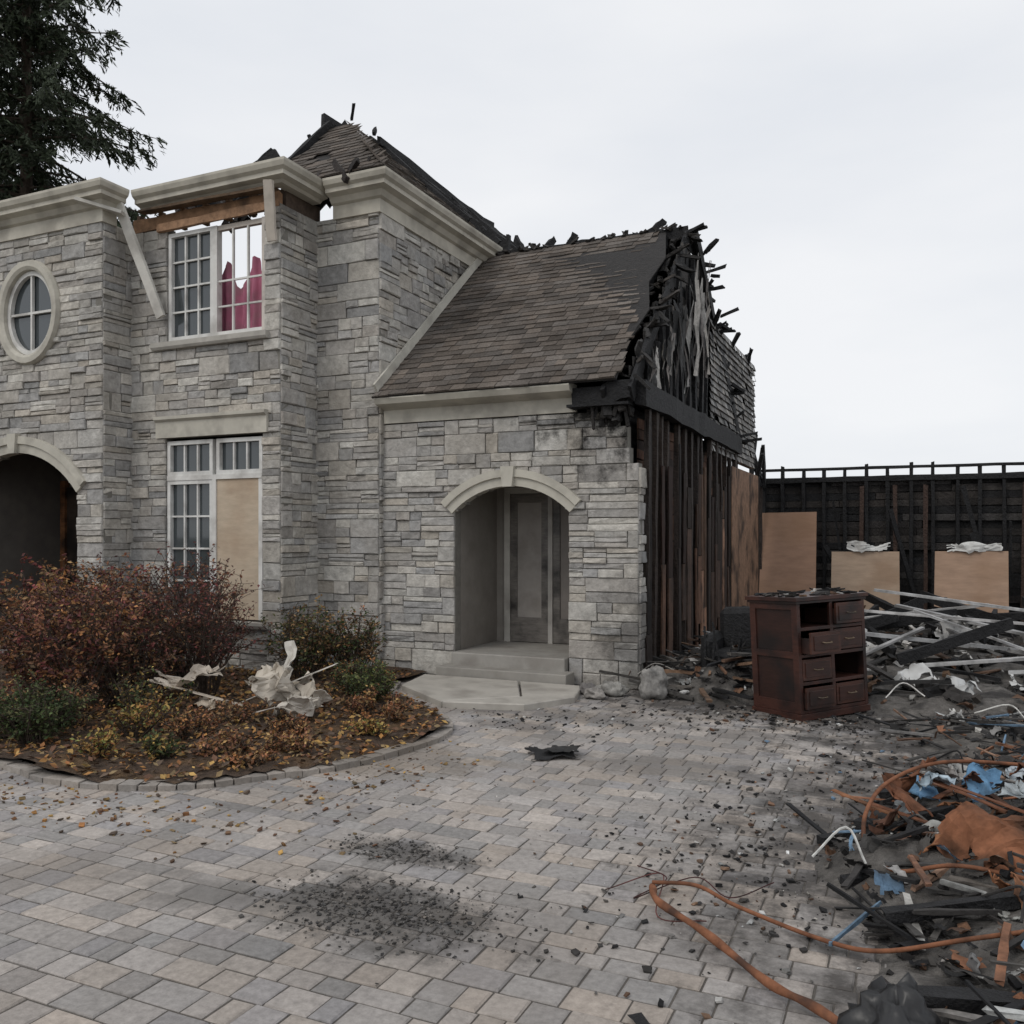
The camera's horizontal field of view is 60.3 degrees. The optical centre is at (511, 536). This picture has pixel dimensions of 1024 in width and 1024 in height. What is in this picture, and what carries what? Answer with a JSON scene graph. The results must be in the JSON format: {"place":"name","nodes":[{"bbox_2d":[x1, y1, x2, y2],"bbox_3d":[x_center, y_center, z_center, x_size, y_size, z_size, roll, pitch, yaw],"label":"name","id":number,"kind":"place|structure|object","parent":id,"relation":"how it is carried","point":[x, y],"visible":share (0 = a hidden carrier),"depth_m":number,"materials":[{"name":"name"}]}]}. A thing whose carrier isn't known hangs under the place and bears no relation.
{"place":"outdoors","nodes":[
{"label":"outdoors","id":0,"kind":"place"},
{"bbox_2d":[0,673,975,1023],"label":"paved driveway","id":1,"kind":"structure","parent":0,"point":[136,935],"depth_m":4.21,"materials":[{"name":"grey stone"}]},
{"bbox_2d":[0,657,453,791],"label":"planting bed","id":2,"kind":"object","parent":1,"relation":"on","point":[129,766],"visible":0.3,"depth_m":6.68,"materials":[{"name":"soil"}]},
{"bbox_2d":[0,698,17,739],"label":"groundcover plant","id":3,"kind":"object","parent":2,"relation":"on","point":[2,734],"visible":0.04,"depth_m":7.08,"materials":[{"name":"green plant"}]},
{"bbox_2d":[0,669,98,747],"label":"boxwood shrub","id":4,"kind":"object","parent":2,"relation":"on","point":[36,717],"visible":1,"depth_m":6.72,"materials":[{"name":"green plant"}]},
{"bbox_2d":[0,553,101,673],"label":"barberry shrub","id":5,"kind":"object","parent":2,"relation":"on","point":[5,592],"visible":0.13,"depth_m":10.05,"materials":[{"name":"red plant"}]},
{"bbox_2d":[23,674,113,727],"bbox_3d":[-3.611,1.384,7.235,0.529,0.466,0.606,0,0,17],"label":"groundcover plant","id":6,"kind":"object","parent":2,"relation":"on","point":[94,708],"visible":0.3,"depth_m":7.33,"materials":[{"name":"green plant"}]},
{"bbox_2d":[0,565,157,712],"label":"barberry shrub","id":7,"kind":"object","parent":2,"relation":"on","point":[47,662],"visible":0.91,"depth_m":7.78,"materials":[{"name":"red plant"}]},
{"bbox_2d":[0,552,166,694],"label":"barberry shrub","id":8,"kind":"object","parent":2,"relation":"on","point":[43,591],"visible":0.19,"depth_m":8.82,"materials":[{"name":"red plant"}]},
{"bbox_2d":[70,726,122,758],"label":"groundcover plant","id":9,"kind":"object","parent":2,"relation":"on","point":[106,743],"visible":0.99,"depth_m":6.34,"materials":[{"name":"yellow plant"}]},
{"bbox_2d":[58,548,174,677],"bbox_3d":[-4.566,0.868,10.059,1.507,1.476,1.482,0,0,-27],"label":"barberry shrub","id":10,"kind":"object","parent":2,"relation":"on","point":[106,580],"visible":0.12,"depth_m":10.00,"materials":[{"name":"red plant"}]},
{"bbox_2d":[43,569,206,706],"bbox_3d":[-3.574,0.960,8.371,1.303,1.293,1.511,0,0,10],"label":"barberry shrub","id":11,"kind":"object","parent":2,"relation":"on","point":[133,654],"visible":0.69,"depth_m":8.24,"materials":[{"name":"red plant"}]},
{"bbox_2d":[106,686,182,738],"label":"groundcover plant","id":12,"kind":"object","parent":2,"relation":"on","point":[142,712],"visible":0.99,"depth_m":7.02,"materials":[{"name":"yellow plant"}]},
{"bbox_2d":[109,666,198,726],"bbox_3d":[-3.060,1.359,7.454,0.686,0.513,0.638,0,0,24],"label":"groundcover plant","id":13,"kind":"object","parent":2,"relation":"on","point":[129,694],"visible":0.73,"depth_m":7.45,"materials":[{"name":"green plant"}]},
{"bbox_2d":[131,728,188,759],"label":"groundcover plant","id":14,"kind":"object","parent":2,"relation":"on","point":[150,743],"visible":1,"depth_m":6.32,"materials":[{"name":"green plant"}]},
{"bbox_2d":[144,658,237,708],"bbox_3d":[-2.819,1.335,7.938,0.938,0.438,0.459,0,0,17],"label":"crumpled soffit metal","id":15,"kind":"object","parent":2,"relation":"on","point":[210,675],"visible":0.89,"depth_m":7.98,"materials":[{"name":"white metal"}]},
{"bbox_2d":[125,541,260,677],"bbox_3d":[-3.545,0.829,9.697,1.501,1.554,1.276,0,0,-24],"label":"barberry shrub","id":16,"kind":"object","parent":2,"relation":"on","point":[239,627],"visible":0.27,"depth_m":9.75,"materials":[{"name":"red plant"}]},
{"bbox_2d":[160,705,225,739],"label":"groundcover plant","id":17,"kind":"object","parent":2,"relation":"on","point":[187,722],"visible":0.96,"depth_m":6.93,"materials":[{"name":"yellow plant"}]},
{"bbox_2d":[115,545,276,697],"bbox_3d":[-3.191,0.846,8.845,1.505,1.518,1.554,0,0,44],"label":"barberry shrub","id":18,"kind":"object","parent":2,"relation":"on","point":[206,624],"visible":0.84,"depth_m":8.67,"materials":[{"name":"red plant"}]},
{"bbox_2d":[190,727,253,756],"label":"groundcover plant","id":19,"kind":"object","parent":2,"relation":"on","point":[236,743],"visible":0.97,"depth_m":6.46,"materials":[{"name":"brown plant"}]},
{"bbox_2d":[185,693,269,724],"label":"groundcover plant","id":20,"kind":"object","parent":2,"relation":"on","point":[230,710],"visible":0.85,"depth_m":7.50,"materials":[{"name":"brown plant"}]},
{"bbox_2d":[218,746,278,768],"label":"groundcover plant","id":21,"kind":"object","parent":2,"relation":"on","point":[254,755],"visible":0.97,"depth_m":6.12,"materials":[{"name":"brown plant"}]},
{"bbox_2d":[236,643,337,719],"bbox_3d":[-1.966,1.345,7.928,1.085,0.635,0.982,0,0,24],"label":"crumpled soffit metal","id":22,"kind":"object","parent":2,"relation":"on","point":[275,676],"visible":0.98,"depth_m":7.90,"materials":[{"name":"white metal"}]},
{"bbox_2d":[260,729,318,753],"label":"groundcover plant","id":23,"kind":"object","parent":2,"relation":"on","point":[296,742],"visible":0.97,"depth_m":6.49,"materials":[{"name":"brown plant"}]},
{"bbox_2d":[264,711,315,739],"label":"groundcover plant","id":24,"kind":"object","parent":2,"relation":"on","point":[298,726],"visible":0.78,"depth_m":6.97,"materials":[{"name":"brown plant"}]},
{"bbox_2d":[256,593,348,679],"bbox_3d":[-2.268,1.111,9.870,1.119,0.990,1.009,0,0,-45],"label":"spirea shrub","id":25,"kind":"object","parent":2,"relation":"on","point":[310,650],"visible":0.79,"depth_m":9.70,"materials":[{"name":"green plant"}]},
{"bbox_2d":[315,605,389,673],"bbox_3d":[-1.818,1.166,9.951,0.895,0.880,0.743,0,0,-11],"label":"spirea shrub","id":26,"kind":"object","parent":2,"relation":"on","point":[354,644],"visible":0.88,"depth_m":9.84,"materials":[{"name":"green plant"}]},
{"bbox_2d":[325,655,388,694],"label":"boxwood shrub","id":27,"kind":"object","parent":2,"relation":"on","point":[338,674],"visible":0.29,"depth_m":8.90,"materials":[{"name":"green plant"}]},
{"bbox_2d":[341,683,385,716],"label":"groundcover plant","id":28,"kind":"object","parent":2,"relation":"on","point":[360,704],"visible":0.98,"depth_m":7.87,"materials":[{"name":"brown plant"}]},
{"bbox_2d":[340,711,391,735],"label":"groundcover plant","id":29,"kind":"object","parent":2,"relation":"on","point":[368,726],"visible":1,"depth_m":7.05,"materials":[{"name":"yellow plant"}]},
{"bbox_2d":[338,657,398,702],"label":"boxwood shrub","id":30,"kind":"object","parent":2,"relation":"on","point":[357,686],"visible":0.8,"depth_m":8.36,"materials":[{"name":"green plant"}]},
{"bbox_2d":[381,691,411,722],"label":"groundcover plant","id":31,"kind":"object","parent":2,"relation":"on","point":[394,709],"visible":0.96,"depth_m":7.57,"materials":[{"name":"brown plant"}]},
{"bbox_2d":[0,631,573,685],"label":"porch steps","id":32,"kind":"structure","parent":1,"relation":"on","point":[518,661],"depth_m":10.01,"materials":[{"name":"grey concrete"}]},
{"bbox_2d":[0,205,642,689],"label":"stone wall","id":33,"kind":"structure","parent":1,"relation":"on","point":[456,525],"depth_m":10.64,"materials":[{"name":"grey stone"}]},
{"bbox_2d":[133,186,319,233],"bbox_3d":[-3.710,-4.032,11.252,2.360,0.315,0.998,0,0,24],"label":"exposed lintel timber","id":34,"kind":"object","parent":33,"relation":"on","point":[184,218],"visible":0.89,"depth_m":10.89,"materials":[{"name":"brown wood"}]},
{"bbox_2d":[222,256,261,330],"bbox_3d":[-3.237,-2.969,10.982,1.000,1.039,0.094,0,0,24],"label":"pink curtain","id":35,"kind":"object","parent":33,"relation":"hanging from","point":[255,308],"visible":0.4,"depth_m":11.05,"materials":[{"name":"pink fabric"}]},
{"bbox_2d":[0,156,502,265],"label":"cornice","id":36,"kind":"structure","parent":33,"relation":"on","point":[397,198],"depth_m":10.99,"materials":[{"name":"stone"}]},
{"bbox_2d":[74,179,276,318],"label":"hanging fascia boards","id":37,"kind":"object","parent":36,"relation":"hanging from","point":[120,211],"visible":0.97,"depth_m":11.10,"materials":[{"name":"beige wood"}]},
{"bbox_2d":[7,216,568,643],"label":"window frames","id":38,"kind":"structure","parent":33,"relation":"attached to","point":[529,559],"depth_m":11.08,"materials":[{"name":"white wood"}]},
{"bbox_2d":[14,233,258,611],"bbox_3d":[-4.675,-1.232,11.741,3.895,5.145,1.490,0,0,24],"label":"window glass","id":39,"kind":"object","parent":38,"relation":"in","point":[42,302],"visible":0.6,"depth_m":11.15,"materials":[{"name":"glass"}]},
{"bbox_2d":[217,478,257,619],"bbox_3d":[-3.349,0.150,10.785,0.660,1.720,0.030,0,0,24],"label":"window plywood","id":40,"kind":"object","parent":38,"relation":"attached to","point":[237,522],"depth_m":10.76,"materials":[{"name":"beige wood"}]},
{"bbox_2d":[0,258,581,649],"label":"limestone trim","id":41,"kind":"structure","parent":33,"relation":"attached to","point":[29,503],"depth_m":11.13,"materials":[{"name":"beige stone"}]},
{"bbox_2d":[60,481,568,643],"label":"doors","id":42,"kind":"structure","parent":33,"relation":"attached to","point":[529,629],"depth_m":11.24,"materials":[{"name":"grey wood"}]},
{"bbox_2d":[0,203,646,689],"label":"stone facing","id":43,"kind":"object","parent":33,"relation":"attached to","point":[418,285],"visible":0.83,"depth_m":10.84,"materials":[{"name":"grey stone"}]},
{"bbox_2d":[175,103,761,444],"bbox_3d":[-0.279,-3.627,13.464,7.040,5.022,6.927,0,0,24],"label":"charred roof framing","id":44,"kind":"object","parent":33,"relation":"on","point":[613,398],"visible":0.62,"depth_m":11.76,"materials":[{"name":"black wood"}]},
{"bbox_2d":[291,121,659,396],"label":"roof shingles","id":45,"kind":"object","parent":44,"relation":"on","point":[527,318],"visible":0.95,"depth_m":11.01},
{"bbox_2d":[175,414,544,620],"bbox_3d":[-2.952,-1.150,14.044,11.220,5.600,7.190,0,0,24],"label":"charred interior","id":46,"kind":"object","parent":1,"relation":"on","point":[262,435],"visible":0.02,"depth_m":11.67,"materials":[{"name":"black wood"}]},
{"bbox_2d":[637,418,757,668],"bbox_3d":[2.951,0.119,13.091,0.214,2.890,7.529,0,0,24],"label":"exposed sheathing","id":47,"kind":"object","parent":46,"relation":"attached to","point":[744,551],"visible":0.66,"depth_m":12.36,"materials":[{"name":"brown wood"}]},
{"bbox_2d":[0,697,946,1020],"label":"scattered ash chips","id":48,"kind":"object","parent":1,"relation":"on","point":[468,921],"visible":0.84,"depth_m":4.54,"materials":[{"name":"black"}]},
{"bbox_2d":[402,674,580,711],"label":"stone walkway","id":49,"kind":"structure","parent":1,"relation":"on","point":[452,692],"depth_m":8.95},
{"bbox_2d":[528,742,582,758],"bbox_3d":[0.326,1.595,6.631,0.446,0.100,0.332,0,0,-3],"label":"roof shingle scrap","id":50,"kind":"object","parent":1,"relation":"on","point":[550,749],"visible":1,"depth_m":6.61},
{"bbox_2d":[579,682,595,694],"bbox_3d":[0.792,1.586,9.216,0.211,0.128,0.202,0,0,-1],"label":"rubble stone","id":51,"kind":"object","parent":1,"relation":"on","point":[583,686],"visible":0.52,"depth_m":9.19,"materials":[{"name":"grey stone"}]},
{"bbox_2d":[583,687,605,699],"bbox_3d":[0.842,1.588,8.955,0.210,0.124,0.196,0,0,-5],"label":"rubble stone","id":52,"kind":"object","parent":1,"relation":"on","point":[595,693],"visible":1,"depth_m":8.90,"materials":[{"name":"grey stone"}]},
{"bbox_2d":[595,680,629,697],"bbox_3d":[1.029,1.575,9.144,0.352,0.150,0.207,0,0,37],"label":"rubble stone","id":53,"kind":"object","parent":1,"relation":"on","point":[613,689],"visible":0.89,"depth_m":9.08,"materials":[{"name":"grey stone"}]},
{"bbox_2d":[639,665,667,699],"bbox_3d":[1.442,1.479,8.985,0.311,0.341,0.306,0,0,24],"label":"rubble stone","id":54,"kind":"object","parent":1,"relation":"on","point":[654,682],"visible":1,"depth_m":8.89,"materials":[{"name":"grey stone"}]},
{"bbox_2d":[605,865,773,921],"bbox_3d":[0.789,1.619,4.022,0.705,0.044,0.627,0,0,24],"label":"loose wire","id":55,"kind":"object","parent":1,"relation":"on","point":[637,896],"visible":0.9,"depth_m":4.07,"materials":[{"name":"brown metal"}]},
{"bbox_2d":[700,606,751,667],"bbox_3d":[2.544,1.211,9.445,0.960,0.907,0.867,0,0,24],"label":"burnt armchair","id":56,"kind":"object","parent":1,"relation":"on","point":[735,628],"visible":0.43,"depth_m":9.69,"materials":[{"name":"black fabric"}]},
{"bbox_2d":[745,587,870,721],"bbox_3d":[2.833,1.069,8.283,0.920,1.160,0.783,-2,-1,-28],"label":"wooden dresser","id":57,"kind":"object","parent":1,"relation":"on","point":[808,649],"visible":1,"depth_m":8.12,"materials":[{"name":"brown wood"}]},
{"bbox_2d":[628,777,1023,1023],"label":"charred plank","id":58,"kind":"object","parent":1,"relation":"on","point":[965,999],"visible":0.47,"depth_m":3.54,"materials":[{"name":"black wood"}]},
{"bbox_2d":[649,880,1023,1023],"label":"rusty bent tubing","id":59,"kind":"object","parent":1,"relation":"on","point":[813,1006],"visible":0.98,"depth_m":3.38,"materials":[{"name":"metal"}]},
{"bbox_2d":[837,972,941,1023],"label":"garbage bag","id":60,"kind":"object","parent":1,"relation":"on","point":[883,1000],"visible":1,"depth_m":2.76,"materials":[{"name":"black plastic"}]},
{"bbox_2d":[786,734,1023,1023],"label":"debris pile","id":61,"kind":"object","parent":1,"relation":"on","point":[873,853],"visible":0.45,"depth_m":3.76,"materials":[{"name":"brown wood"}]},
{"bbox_2d":[830,749,1023,905],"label":"rusty sheet metal","id":62,"kind":"object","parent":61,"relation":"on","point":[976,832],"visible":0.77,"depth_m":4.15,"materials":[{"name":"brown metal"}]},
{"bbox_2d":[861,759,1023,879],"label":"bent rusty pipe","id":63,"kind":"object","parent":61,"relation":"on","point":[880,788],"visible":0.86,"depth_m":4.55,"materials":[{"name":"metal"}]},
{"bbox_2d":[877,764,1023,975],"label":"torn cloth","id":64,"kind":"object","parent":61,"relation":"on","point":[927,779],"visible":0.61,"depth_m":4.93,"materials":[{"name":"fabric"}]},
{"bbox_2d":[854,704,1023,760],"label":"debris pile","id":65,"kind":"object","parent":1,"relation":"on","point":[939,735],"visible":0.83,"depth_m":6.91,"materials":[{"name":"grey wood"}]},
{"bbox_2d":[0,0,1023,477],"label":"sky","id":66,"kind":"structure","parent":0,"point":[855,167],"materials":[{"name":"white"}]},
{"bbox_2d":[629,231,762,668],"bbox_3d":[3.091,-1.264,13.402,0.330,5.747,8.671,0,0,24],"label":"charred wall framing","id":67,"kind":"object","parent":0,"point":[662,407],"visible":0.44,"depth_m":11.08,"materials":[{"name":"black wood"}]},
{"bbox_2d":[648,255,755,468],"bbox_3d":[3.011,-2.559,12.979,0.236,2.617,7.357,0,0,24],"label":"scorched side siding","id":68,"kind":"object","parent":67,"relation":"attached to","point":[740,372],"visible":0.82,"depth_m":13.01,"materials":[{"name":"grey wood"}]},
{"bbox_2d":[710,308,765,488],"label":"charred post remains","id":69,"kind":"object","parent":67,"relation":"attached to","point":[760,463],"visible":0.64,"depth_m":16.41,"materials":[{"name":"black wood"}]},
{"bbox_2d":[761,461,1023,621],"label":"charred siding and studs","id":70,"kind":"object","parent":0,"point":[802,494],"visible":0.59,"depth_m":16.32,"materials":[{"name":"black wood"}]},
{"label":"ground","id":71,"kind":"structure","parent":0,"visible":0},
{"bbox_2d":[1,68,20,183],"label":"spruce tree","id":72,"kind":"object","parent":71,"relation":"on","point":[5,138],"visible":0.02,"depth_m":37.59,"materials":[{"name":"green plant"}]},
{"bbox_2d":[0,0,167,228],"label":"spruce tree","id":73,"kind":"object","parent":71,"relation":"on","point":[28,129],"visible":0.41,"depth_m":31.69,"materials":[{"name":"green plant"}]},
{"bbox_2d":[599,630,753,704],"bbox_3d":[2.606,1.367,10.168,2.650,0.634,3.841,0,0,24],"label":"debris pile","id":74,"kind":"object","parent":71,"relation":"on","point":[725,683],"visible":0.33,"depth_m":9.00,"materials":[{"name":"grey wood"}]},
{"bbox_2d":[628,606,1023,723],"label":"debris pile","id":75,"kind":"object","parent":71,"relation":"on","point":[932,697],"visible":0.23,"depth_m":9.06,"materials":[{"name":"brown wood"}]},
{"bbox_2d":[759,512,816,592],"bbox_3d":[5.247,0.550,16.769,1.040,2.040,0.370,0,0,24],"label":"plywood board","id":76,"kind":"object","parent":75,"relation":"on","point":[789,552],"visible":0.57,"depth_m":16.80,"materials":[{"name":"beige wood"}]},
{"bbox_2d":[831,552,899,610],"bbox_3d":[6.464,0.900,16.137,1.180,1.260,0.030,0,0,24],"label":"plywood board","id":77,"kind":"object","parent":75,"relation":"on","point":[869,572],"visible":0.64,"depth_m":16.10,"materials":[{"name":"beige wood"}]},
{"bbox_2d":[743,590,1023,668],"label":"charred rafters on floor","id":78,"kind":"object","parent":75,"relation":"on","point":[876,624],"visible":0.45,"depth_m":11.25,"materials":[{"name":"black wood"}]},
{"bbox_2d":[864,589,1023,673],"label":"fallen steel studs","id":79,"kind":"object","parent":75,"relation":"on","point":[929,613],"visible":0.79,"depth_m":10.20,"materials":[{"name":"grey metal"}]},
{"bbox_2d":[865,615,1023,725],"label":"white insulation scrap","id":80,"kind":"object","parent":75,"relation":"on","point":[965,687],"visible":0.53,"depth_m":8.84,"materials":[{"name":"white fabric"}]},
{"bbox_2d":[934,551,1008,612],"bbox_3d":[8.034,0.900,15.422,1.170,1.300,0.030,0,0,24],"label":"plywood board","id":81,"kind":"object","parent":75,"relation":"on","point":[975,576],"visible":0.64,"depth_m":15.38,"materials":[{"name":"beige wood"}]},
{"bbox_2d":[846,541,1000,553],"bbox_3d":[7.304,0.190,15.717,2.526,0.241,0.124,0,0,24],"label":"torn house wrap","id":82,"kind":"object","parent":81,"relation":"attached to","point":[982,548],"visible":1,"depth_m":15.46,"materials":[{"name":"white plastic"}]},
{"bbox_2d":[766,479,1021,621],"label":"burnt garage wall","id":83,"kind":"structure","parent":71,"relation":"on","point":[967,524],"depth_m":16.21,"materials":[{"name":"brown wood"}]}
]}

